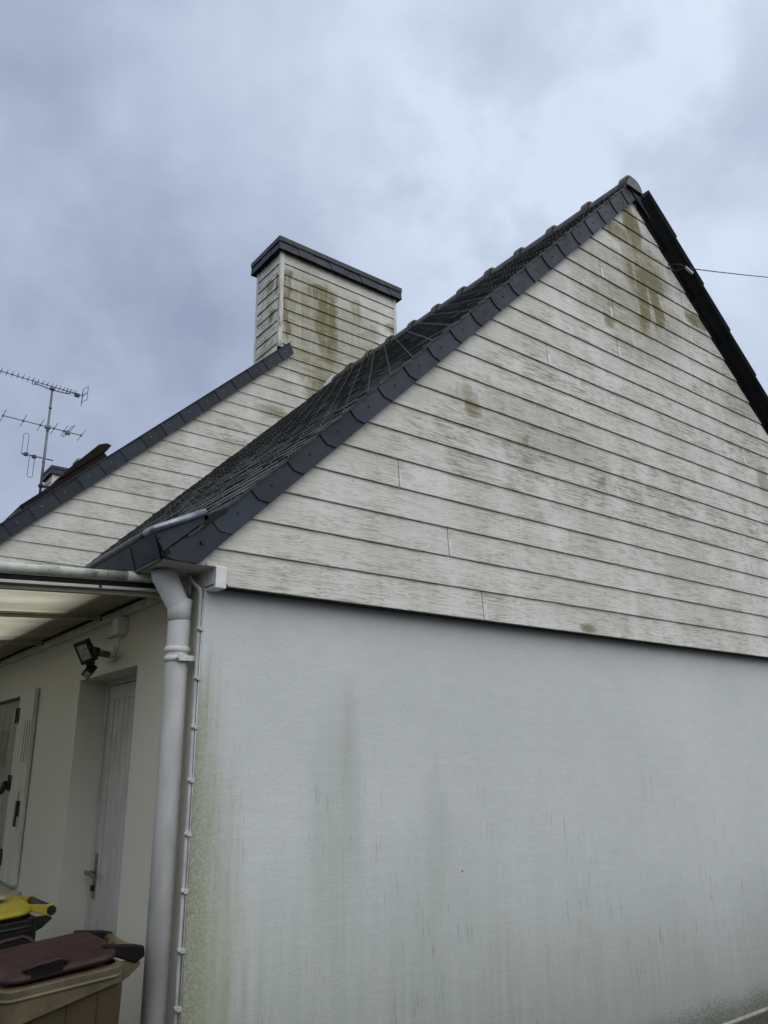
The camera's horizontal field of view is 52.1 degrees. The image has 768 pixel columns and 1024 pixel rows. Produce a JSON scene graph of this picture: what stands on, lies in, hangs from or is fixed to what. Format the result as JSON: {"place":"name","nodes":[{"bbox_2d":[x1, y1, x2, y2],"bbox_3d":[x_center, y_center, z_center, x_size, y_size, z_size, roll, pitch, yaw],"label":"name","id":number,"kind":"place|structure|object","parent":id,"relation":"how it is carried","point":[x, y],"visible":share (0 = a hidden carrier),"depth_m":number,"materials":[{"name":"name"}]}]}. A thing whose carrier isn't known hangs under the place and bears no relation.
{"place":"outdoors","nodes":[
{"label":"outdoors","id":0,"kind":"place"},
{"bbox_2d":[0,0,767,522],"label":"sky","id":1,"kind":"structure","parent":0,"point":[151,151],"materials":[{"name":"grey"}]},
{"bbox_2d":[735,1011,767,1023],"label":"ground","id":2,"kind":"structure","parent":0,"point":[761,1018],"depth_m":4.95,"materials":[{"name":"grey concrete"}]},
{"bbox_2d":[0,895,56,944],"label":"wheeled bin","id":3,"kind":"object","parent":2,"relation":"on","point":[17,918],"visible":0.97,"depth_m":3.57,"materials":[{"name":"yellow plastic"}]},
{"bbox_2d":[0,930,144,1023],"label":"wheeled bin","id":4,"kind":"object","parent":2,"relation":"on","point":[77,976],"visible":1,"depth_m":2.62,"materials":[{"name":"beige plastic"}]},
{"bbox_2d":[0,175,767,1023],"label":"house","id":5,"kind":"structure","parent":2,"relation":"on","point":[476,569],"depth_m":4.52,"materials":[{"name":"white paint"}]},
{"bbox_2d":[0,368,88,492],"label":"tv antenna","id":6,"kind":"object","parent":5,"relation":"attached to","point":[47,427],"visible":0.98,"depth_m":17.49,"materials":[{"name":"metal"}]},
{"bbox_2d":[4,443,110,520],"bbox_3d":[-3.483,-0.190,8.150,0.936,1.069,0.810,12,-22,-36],"label":"roof","id":7,"kind":"structure","parent":5,"relation":"in","point":[97,454],"depth_m":7.99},
{"bbox_2d":[73,638,116,678],"bbox_3d":[-1.502,0.778,4.120,0.108,0.204,0.274,-8,-19,21],"label":"floodlight","id":8,"kind":"object","parent":5,"relation":"attached to","point":[88,653],"visible":1,"depth_m":4.04,"materials":[{"name":"black plastic"}]},
{"bbox_2d":[0,562,191,667],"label":"porch canopy","id":9,"kind":"object","parent":5,"relation":"attached to","point":[43,607],"visible":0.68,"depth_m":3.94,"materials":[{"name":"white plastic"}]},
{"bbox_2d":[84,674,136,935],"bbox_3d":[-1.388,1.889,4.025,0.259,2.078,0.895,12,-22,-36],"label":"door","id":10,"kind":"structure","parent":5,"relation":"in","point":[104,875],"depth_m":4.32,"materials":[{"name":"white plastic"}]},
{"bbox_2d":[105,616,128,657],"bbox_3d":[-1.455,0.678,4.205,0.055,0.204,0.285,12,-22,-36],"label":"junction box","id":11,"kind":"object","parent":5,"relation":"attached to","point":[119,626],"visible":1,"depth_m":4.12,"materials":[{"name":"white plastic"}]},
{"bbox_2d":[173,573,203,1023],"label":"conduit","id":12,"kind":"object","parent":5,"relation":"attached to","point":[177,1008],"visible":1,"depth_m":3.17,"materials":[{"name":"grey plastic"}]},
{"bbox_2d":[668,264,767,277],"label":"overhead cable","id":13,"kind":"object","parent":5,"relation":"attached to","point":[689,270],"visible":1,"depth_m":6.78,"materials":[{"name":"black plastic"}]},
{"bbox_2d":[724,1007,767,1023],"bbox_3d":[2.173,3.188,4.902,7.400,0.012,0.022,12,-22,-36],"label":"kerb","id":14,"kind":"structure","parent":2,"relation":"on","point":[747,1016],"depth_m":5.00,"materials":[{"name":"concrete"}]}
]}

